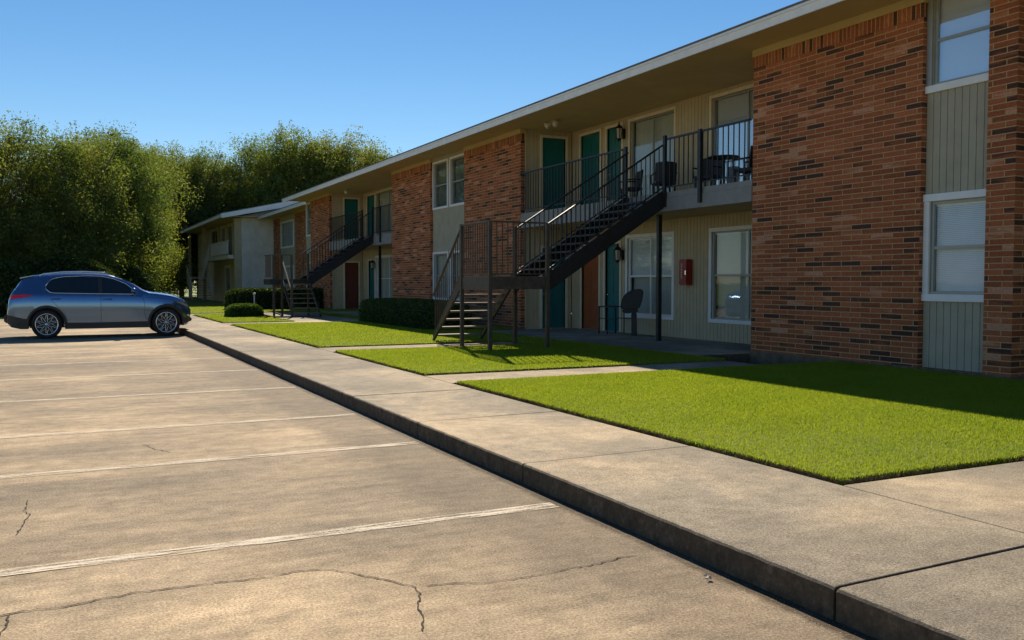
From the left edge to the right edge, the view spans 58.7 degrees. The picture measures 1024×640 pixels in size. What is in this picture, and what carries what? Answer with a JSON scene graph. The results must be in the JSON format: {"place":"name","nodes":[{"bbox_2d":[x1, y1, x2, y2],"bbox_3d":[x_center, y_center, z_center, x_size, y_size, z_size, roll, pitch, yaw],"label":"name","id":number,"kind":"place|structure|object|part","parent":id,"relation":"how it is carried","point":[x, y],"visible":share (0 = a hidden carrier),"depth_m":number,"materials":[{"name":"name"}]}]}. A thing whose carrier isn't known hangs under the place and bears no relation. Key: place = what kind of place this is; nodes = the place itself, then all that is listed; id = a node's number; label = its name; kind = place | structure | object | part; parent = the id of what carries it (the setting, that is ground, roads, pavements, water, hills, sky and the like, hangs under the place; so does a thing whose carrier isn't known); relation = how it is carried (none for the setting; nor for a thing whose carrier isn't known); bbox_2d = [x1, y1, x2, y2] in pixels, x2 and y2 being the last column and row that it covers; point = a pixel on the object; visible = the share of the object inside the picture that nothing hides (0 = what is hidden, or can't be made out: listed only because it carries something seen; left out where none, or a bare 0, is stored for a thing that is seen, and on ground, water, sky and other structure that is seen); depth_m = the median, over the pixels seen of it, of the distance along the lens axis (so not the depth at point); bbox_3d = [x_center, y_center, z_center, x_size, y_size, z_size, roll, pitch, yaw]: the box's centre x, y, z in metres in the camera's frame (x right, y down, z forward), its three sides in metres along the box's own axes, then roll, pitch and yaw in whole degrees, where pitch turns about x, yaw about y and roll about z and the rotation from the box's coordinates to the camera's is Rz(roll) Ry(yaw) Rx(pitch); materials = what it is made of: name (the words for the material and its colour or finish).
{"place":"outdoors","nodes":[
{"label":"outdoors","id":0,"kind":"place"},
{"bbox_2d":[257,202,306,287],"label":"apartment building","id":1,"kind":"structure","parent":0,"point":[289,223],"depth_m":56.66,"materials":[{"name":"brown brick"}]},
{"bbox_2d":[280,219,293,248],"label":"window","id":2,"kind":"structure","parent":1,"relation":"in","point":[286,229],"depth_m":58.34,"materials":[{"name":"white glass"}]},
{"bbox_2d":[283,265,293,287],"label":"window","id":3,"kind":"structure","parent":1,"relation":"in","point":[287,267],"depth_m":58.15,"materials":[{"name":"grey glass"}]},
{"bbox_2d":[0,283,571,327],"bbox_3d":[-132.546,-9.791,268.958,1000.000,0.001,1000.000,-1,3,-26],"label":"ground","id":4,"kind":"structure","parent":0,"point":[196,302],"depth_m":67.97,"materials":[{"name":"green plant"}]},
{"bbox_2d":[0,258,33,316],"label":"shrub","id":5,"kind":"object","parent":4,"relation":"on","point":[11,272],"visible":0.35,"depth_m":40.82,"materials":[{"name":"green plant"}]},
{"bbox_2d":[0,157,35,257],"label":"tree","id":6,"kind":"object","parent":4,"relation":"on","point":[4,227],"visible":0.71,"depth_m":43.41,"materials":[{"name":"green plant"}]},
{"bbox_2d":[0,130,83,271],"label":"tree","id":7,"kind":"object","parent":4,"relation":"on","point":[26,252],"visible":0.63,"depth_m":44.74,"materials":[{"name":"green plant"}]},
{"bbox_2d":[0,110,135,276],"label":"tree","id":8,"kind":"object","parent":4,"relation":"on","point":[39,173],"visible":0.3,"depth_m":46.97,"materials":[{"name":"green plant"}]},
{"bbox_2d":[29,255,114,275],"bbox_3d":[-21.613,-1.707,44.508,5.087,2.973,2.856,-1,3,-26],"label":"shrub","id":9,"kind":"object","parent":4,"relation":"on","point":[64,263],"visible":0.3,"depth_m":43.91,"materials":[{"name":"green plant"}]},
{"bbox_2d":[15,127,168,280],"bbox_3d":[-23.959,-5.577,50.077,8.862,10.566,9.433,0,2,2],"label":"tree","id":10,"kind":"object","parent":4,"relation":"on","point":[129,223],"visible":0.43,"depth_m":49.72,"materials":[{"name":"green plant"}]},
{"bbox_2d":[51,120,175,292],"bbox_3d":[-24.137,-6.260,54.769,7.440,11.573,9.195,-1,3,-19],"label":"tree","id":11,"kind":"object","parent":4,"relation":"on","point":[140,183],"visible":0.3,"depth_m":54.92,"materials":[{"name":"green plant"}]},
{"bbox_2d":[56,122,177,287],"bbox_3d":[-27.844,-6.674,59.490,10.602,12.015,9.765,2,3,37],"label":"tree","id":12,"kind":"object","parent":4,"relation":"on","point":[126,207],"visible":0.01,"depth_m":59.62,"materials":[{"name":"green plant"}]},
{"bbox_2d":[49,144,191,292],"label":"tree","id":13,"kind":"object","parent":4,"relation":"on","point":[175,282],"visible":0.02,"depth_m":69.19,"materials":[{"name":"green plant"}]},
{"bbox_2d":[109,266,158,291],"bbox_3d":[-21.606,-1.768,50.627,3.856,2.558,3.047,-1,3,-26],"label":"shrub","id":14,"kind":"object","parent":4,"relation":"on","point":[139,278],"visible":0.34,"depth_m":50.23,"materials":[{"name":"green plant"}]},
{"bbox_2d":[90,127,203,291],"bbox_3d":[-26.355,-6.598,60.652,9.877,11.777,10.514,-2,3,-39],"label":"tree","id":15,"kind":"object","parent":4,"relation":"on","point":[170,179],"visible":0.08,"depth_m":60.47,"materials":[{"name":"green plant"}]},
{"bbox_2d":[99,133,205,298],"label":"tree","id":16,"kind":"object","parent":4,"relation":"on","point":[180,280],"visible":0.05,"depth_m":70.77,"materials":[{"name":"green plant"}]},
{"bbox_2d":[112,140,206,287],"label":"tree","id":17,"kind":"object","parent":4,"relation":"on","point":[178,196],"visible":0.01,"depth_m":80.39,"materials":[{"name":"green plant"}]},
{"bbox_2d":[137,141,181,204],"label":"tree","id":18,"kind":"object","parent":4,"relation":"on","point":[162,151],"depth_m":90.30,"materials":[{"name":"green plant"}]},
{"bbox_2d":[133,140,216,292],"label":"tree","id":19,"kind":"object","parent":4,"relation":"on","point":[180,167],"visible":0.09,"depth_m":83.84,"materials":[{"name":"green plant"}]},
{"bbox_2d":[159,153,202,296],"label":"tree","id":20,"kind":"object","parent":4,"relation":"on","point":[194,282],"depth_m":94.31,"materials":[{"name":"green plant"}]},
{"bbox_2d":[184,245,213,299],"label":"staircase","id":21,"kind":"structure","parent":4,"relation":"on","point":[206,271],"depth_m":69.97,"materials":[{"name":"brown metal"}]},
{"bbox_2d":[159,140,245,297],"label":"tree","id":22,"kind":"object","parent":4,"relation":"on","point":[198,171],"visible":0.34,"depth_m":84.24,"materials":[{"name":"green plant"}]},
{"bbox_2d":[175,149,235,287],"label":"tree","id":23,"kind":"object","parent":4,"relation":"on","point":[208,180],"depth_m":90.47,"materials":[{"name":"green plant"}]},
{"bbox_2d":[172,143,291,288],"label":"tree","id":24,"kind":"object","parent":4,"relation":"on","point":[223,172],"visible":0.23,"depth_m":83.61,"materials":[{"name":"green plant"}]},
{"bbox_2d":[179,201,296,300],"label":"siding building","id":25,"kind":"structure","parent":4,"relation":"on","point":[240,242],"depth_m":61.83,"materials":[{"name":"beige paint"}]},
{"bbox_2d":[210,228,217,257],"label":"window","id":26,"kind":"structure","parent":25,"relation":"in","point":[215,234],"depth_m":73.11,"materials":[{"name":"grey glass"}]},
{"bbox_2d":[220,225,225,255],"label":"window","id":27,"kind":"structure","parent":25,"relation":"in","point":[223,235],"depth_m":68.96,"materials":[{"name":"black glass"}]},
{"bbox_2d":[225,265,230,291],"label":"window","id":28,"kind":"structure","parent":25,"relation":"in","point":[228,267],"depth_m":67.60,"materials":[{"name":"grey metal"}]},
{"bbox_2d":[226,223,232,254],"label":"window","id":29,"kind":"structure","parent":25,"relation":"in","point":[230,243],"depth_m":66.15,"materials":[{"name":"glass"}]},
{"bbox_2d":[239,142,278,199],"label":"tree","id":30,"kind":"object","parent":4,"relation":"on","point":[256,160],"visible":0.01,"depth_m":92.89,"materials":[{"name":"green plant"}]},
{"bbox_2d":[211,119,352,213],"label":"tree","id":31,"kind":"object","parent":4,"relation":"on","point":[270,177],"visible":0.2,"depth_m":84.81,"materials":[{"name":"green plant"}]},
{"bbox_2d":[243,120,363,208],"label":"tree","id":32,"kind":"object","parent":4,"relation":"on","point":[328,166],"visible":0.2,"depth_m":85.18,"materials":[{"name":"green plant"}]},
{"bbox_2d":[283,125,394,190],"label":"tree","id":33,"kind":"object","parent":4,"relation":"on","point":[368,154],"visible":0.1,"depth_m":87.64,"materials":[{"name":"green plant"}]},
{"bbox_2d":[355,141,402,166],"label":"tree","id":34,"kind":"object","parent":4,"relation":"on","point":[387,156],"depth_m":90.66,"materials":[{"name":"green plant"}]},
{"bbox_2d":[320,311,750,362],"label":"porch slab","id":35,"kind":"structure","parent":4,"relation":"on","point":[733,352],"depth_m":20.29,"materials":[{"name":"concrete"}]},
{"bbox_2d":[598,289,642,335],"bbox_3d":[2.780,-0.206,22.866,0.674,1.154,1.480,-1,3,-26],"label":"patio chair","id":36,"kind":"object","parent":35,"relation":"on","point":[631,301],"visible":1,"depth_m":22.32,"materials":[{"name":"black paint"}]},
{"bbox_2d":[0,0,801,193],"label":"sky","id":37,"kind":"structure","parent":0,"point":[411,73],"materials":[{"name":"blue"}]},
{"bbox_2d":[0,319,877,639],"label":"parking lot","id":38,"kind":"structure","parent":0,"point":[154,485],"depth_m":5.44,"materials":[{"name":"concrete"}]},
{"bbox_2d":[4,271,191,338],"bbox_3d":[-11.394,-0.458,25.207,4.638,1.788,2.193,-1,3,-26],"label":"parked car","id":39,"kind":"object","parent":38,"relation":"on","point":[47,305],"visible":1,"depth_m":24.29,"materials":[{"name":"blue paint"}]},
{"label":"window","id":40,"kind":"part","parent":39,"relation":"part of","materials":[{"name":"black glass"}]},
{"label":"window","id":41,"kind":"part","parent":39,"relation":"part of","materials":[{"name":"black glass"}]},
{"bbox_2d":[177,315,1023,639],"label":"sidewalk","id":42,"kind":"structure","parent":0,"point":[879,567],"depth_m":5.48,"materials":[{"name":"concrete"}]},
{"bbox_2d":[189,306,1023,485],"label":"lawn","id":43,"kind":"structure","parent":0,"point":[811,430],"depth_m":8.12,"materials":[{"name":"green plant"}]},
{"bbox_2d":[224,303,264,316],"bbox_3d":[-10.214,-0.370,34.667,1.462,0.584,1.342,-1,3,-26],"label":"clipped bush","id":44,"kind":"object","parent":43,"relation":"on","point":[243,310],"visible":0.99,"depth_m":34.21,"materials":[{"name":"green plant"}]},
{"bbox_2d":[224,287,323,308],"bbox_3d":[-11.359,-1.046,44.562,5.294,1.164,1.591,-1,3,-26],"label":"hedge","id":45,"kind":"object","parent":43,"relation":"on","point":[263,297],"visible":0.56,"depth_m":43.74,"materials":[{"name":"green plant"}]},
{"bbox_2d":[358,297,472,329],"bbox_3d":[-3.139,-0.238,28.119,1.626,0.893,6.880,-1,3,-26],"label":"hedge","id":46,"kind":"object","parent":43,"relation":"on","point":[412,312],"visible":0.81,"depth_m":26.38,"materials":[{"name":"green plant"}]},
{"bbox_2d":[432,144,663,349],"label":"staircase","id":47,"kind":"structure","parent":43,"relation":"on","point":[526,277],"depth_m":18.81,"materials":[{"name":"metal"}]},
{"bbox_2d":[234,325,1023,483],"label":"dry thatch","id":48,"kind":"object","parent":43,"relation":"on","point":[826,477],"visible":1,"depth_m":7.57,"materials":[{"name":"plant"}]},
{"bbox_2d":[191,312,1023,532],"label":"path","id":49,"kind":"structure","parent":0,"point":[992,495],"depth_m":6.12,"materials":[{"name":"concrete"}]},
{"bbox_2d":[264,212,371,316],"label":"staircase","id":50,"kind":"structure","parent":49,"relation":"on","point":[332,263],"depth_m":36.58,"materials":[{"name":"metal"}]},
{"bbox_2d":[282,0,1023,380],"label":"apartment building","id":51,"kind":"structure","parent":0,"point":[870,212],"depth_m":16.18,"materials":[{"name":"brown brick"}]},
{"bbox_2d":[306,202,310,236],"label":"window","id":52,"kind":"structure","parent":51,"relation":"in","point":[308,231],"depth_m":48.12,"materials":[{"name":"grey glass"}]},
{"bbox_2d":[343,197,359,239],"bbox_3d":[-7.826,-4.846,44.198,0.830,2.195,0.168,-1,3,-26],"label":"door","id":53,"kind":"structure","parent":51,"relation":"in","point":[350,205],"depth_m":44.12,"materials":[{"name":"teal paint"}]},
{"bbox_2d":[343,261,359,308],"bbox_3d":[-7.817,-1.703,44.313,0.830,2.325,0.128,-1,3,-26],"label":"door","id":54,"kind":"structure","parent":51,"relation":"in","point":[351,269],"depth_m":44.31,"materials":[{"name":"red paint"}]},
{"bbox_2d":[366,193,375,235],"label":"door","id":55,"kind":"structure","parent":51,"relation":"in","point":[371,199],"depth_m":43.37,"materials":[{"name":"teal paint"}]},
{"bbox_2d":[368,259,374,297],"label":"door","id":56,"kind":"structure","parent":51,"relation":"in","point":[372,272],"depth_m":43.43,"materials":[{"name":"teal paint"}]},
{"bbox_2d":[370,259,375,269],"bbox_3d":[-6.508,-2.599,42.593,0.274,0.520,0.182,-1,3,-26],"label":"wall lantern","id":57,"kind":"object","parent":51,"relation":"attached to","point":[372,262],"depth_m":42.53,"materials":[{"name":"metal"}]},
{"bbox_2d":[375,187,391,234],"bbox_3d":[-5.368,-4.733,41.001,0.498,2.350,3.550,-1,3,-26],"label":"window","id":58,"kind":"structure","parent":51,"relation":"in","point":[385,197],"depth_m":41.67,"materials":[{"name":"grey glass"}]},
{"bbox_2d":[375,255,392,297],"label":"window","id":59,"kind":"structure","parent":51,"relation":"in","point":[386,260],"depth_m":41.84,"materials":[{"name":"white glass"}]},
{"bbox_2d":[432,158,447,209],"bbox_3d":[-2.241,-4.617,31.139,0.498,1.640,1.390,-1,3,-26],"label":"window","id":60,"kind":"structure","parent":51,"relation":"in","point":[439,198],"depth_m":31.34,"materials":[{"name":"grey glass"}]},
{"bbox_2d":[433,251,448,299],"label":"window","id":61,"kind":"structure","parent":51,"relation":"in","point":[440,258],"depth_m":31.56,"materials":[{"name":"grey glass"}]},
{"bbox_2d":[449,250,459,300],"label":"window","id":62,"kind":"structure","parent":51,"relation":"in","point":[458,298],"depth_m":30.31,"materials":[{"name":"grey glass"}]},
{"bbox_2d":[449,153,463,206],"bbox_3d":[-1.567,-4.560,29.772,0.498,1.640,1.340,-1,3,-26],"label":"window","id":63,"kind":"structure","parent":51,"relation":"in","point":[456,166],"depth_m":30.11,"materials":[{"name":"grey glass"}]},
{"bbox_2d":[544,120,558,128],"bbox_3d":[1.046,-5.163,24.033,0.359,0.226,0.369,-1,3,-15],"label":"flood light","id":64,"kind":"object","parent":51,"relation":"attached to","point":[554,123],"visible":1,"depth_m":24.01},
{"bbox_2d":[540,134,567,210],"bbox_3d":[1.174,-4.103,25.883,0.900,2.255,0.128,-1,3,-26],"label":"door","id":65,"kind":"structure","parent":51,"relation":"in","point":[551,150],"depth_m":25.88,"materials":[{"name":"teal paint"}]},
{"bbox_2d":[540,245,567,328],"bbox_3d":[1.165,-0.946,26.035,0.900,2.355,0.168,-1,3,-26],"label":"door","id":66,"kind":"structure","parent":51,"relation":"in","point":[557,304],"depth_m":26.10,"materials":[{"name":"teal paint"}]},
{"bbox_2d":[579,128,601,204],"bbox_3d":[2.200,-4.085,25.217,0.118,2.275,1.180,-1,3,-26],"label":"door","id":67,"kind":"structure","parent":51,"relation":"in","point":[592,144],"depth_m":25.25,"materials":[{"name":"teal paint"}]},
{"bbox_2d":[580,245,600,329],"bbox_3d":[2.211,-0.941,25.327,0.118,2.405,1.070,-1,3,-26],"label":"door","id":68,"kind":"structure","parent":51,"relation":"in","point":[592,270],"depth_m":25.38,"materials":[{"name":"orange paint"}]},
{"bbox_2d":[603,241,621,331],"bbox_3d":[2.719,-0.898,24.308,0.128,2.405,0.870,-1,3,-26],"label":"door","id":69,"kind":"structure","parent":51,"relation":"in","point":[613,285],"depth_m":24.38,"materials":[{"name":"teal paint"}]},
{"bbox_2d":[605,122,623,200],"bbox_3d":[2.745,-4.038,24.121,0.128,2.275,0.870,-1,3,-26],"label":"door","id":70,"kind":"structure","parent":51,"relation":"in","point":[613,144],"depth_m":24.20,"materials":[{"name":"teal paint"}]},
{"bbox_2d":[614,244,623,262],"bbox_3d":[2.784,-1.743,23.746,0.274,0.520,0.182,-1,3,-26],"label":"wall lantern","id":71,"kind":"object","parent":51,"relation":"attached to","point":[618,252],"depth_m":23.69,"materials":[{"name":"metal"}]},
{"bbox_2d":[616,122,625,140],"bbox_3d":[2.801,-4.879,23.578,0.274,0.520,0.182,-1,3,-26],"label":"wall lantern","id":72,"kind":"object","parent":51,"relation":"attached to","point":[620,132],"depth_m":23.53,"materials":[{"name":"metal"}]},
{"bbox_2d":[620,170,643,198],"bbox_3d":[2.914,-3.219,21.985,0.519,0.817,0.528,0,2,-6],"label":"patio chair","id":73,"kind":"object","parent":51,"relation":"on","point":[638,182],"visible":0.52,"depth_m":22.08,"materials":[{"name":"metal"}]},
{"bbox_2d":[625,231,674,319],"bbox_3d":[3.632,-1.105,22.863,0.498,2.130,2.110,-1,3,-26],"label":"window","id":74,"kind":"structure","parent":51,"relation":"in","point":[643,275],"depth_m":22.92,"materials":[{"name":"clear glass"}]},
{"bbox_2d":[628,106,676,197],"bbox_3d":[3.662,-3.960,22.680,0.498,2.350,2.030,-1,3,-26],"label":"window","id":75,"kind":"structure","parent":51,"relation":"in","point":[647,135],"depth_m":22.90,"materials":[{"name":"grey glass"}]},
{"bbox_2d":[651,161,677,193],"bbox_3d":[3.461,-3.163,20.674,0.528,0.817,0.519,0,2,-6],"label":"patio chair","id":76,"kind":"object","parent":51,"relation":"on","point":[660,175],"visible":0.59,"depth_m":20.48,"materials":[{"name":"wicker"}]},
{"bbox_2d":[679,259,692,284],"bbox_3d":[4.056,-1.119,21.287,0.183,0.600,0.320,-1,3,-26],"label":"extinguisher cabinet","id":77,"kind":"object","parent":51,"relation":"attached to","point":[685,271],"visible":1,"depth_m":21.17,"materials":[{"name":"red metal"}]},
{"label":"door","id":78,"kind":"part","parent":77,"relation":"part of","materials":[{"name":"red metal"}]},
{"bbox_2d":[693,158,721,187],"bbox_3d":[4.232,-3.115,19.538,0.528,0.817,0.519,2,3,44],"label":"patio chair","id":79,"kind":"object","parent":51,"relation":"on","point":[710,169],"visible":0.58,"depth_m":19.61,"materials":[{"name":"metal"}]},
{"bbox_2d":[708,155,737,183],"bbox_3d":[4.385,-3.027,18.825,0.660,0.700,0.660,-1,3,-26],"label":"patio table","id":80,"kind":"object","parent":51,"relation":"on","point":[725,157],"visible":0.49,"depth_m":18.79,"materials":[{"name":"black paint"}]},
{"bbox_2d":[708,225,751,324],"bbox_3d":[5.240,-0.967,19.601,0.498,2.130,2.550,-1,3,-26],"label":"window","id":81,"kind":"structure","parent":51,"relation":"in","point":[730,273],"depth_m":20.17,"materials":[{"name":"white glass"}]},
{"bbox_2d":[708,83,753,185],"bbox_3d":[5.209,-3.828,19.543,0.498,2.350,2.470,-1,3,-26],"label":"window","id":82,"kind":"structure","parent":51,"relation":"in","point":[725,110],"depth_m":20.01,"materials":[{"name":"grey glass"}]},
{"bbox_2d":[732,146,752,181],"bbox_3d":[4.761,-3.059,18.196,0.519,0.817,0.528,2,3,44],"label":"patio chair","id":83,"kind":"object","parent":51,"relation":"on","point":[749,169],"visible":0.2,"depth_m":18.00,"materials":[{"name":"metal"}]},
{"bbox_2d":[929,197,985,294],"bbox_3d":[6.645,-1.059,13.239,0.450,1.460,1.040,-1,3,-26],"label":"window","id":84,"kind":"structure","parent":51,"relation":"in","point":[958,226],"depth_m":13.25,"materials":[{"name":"white glass"}]},
{"bbox_2d":[933,0,989,84],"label":"window","id":85,"kind":"structure","parent":51,"relation":"in","point":[962,28],"depth_m":13.11,"materials":[{"name":"white glass"}]}
]}

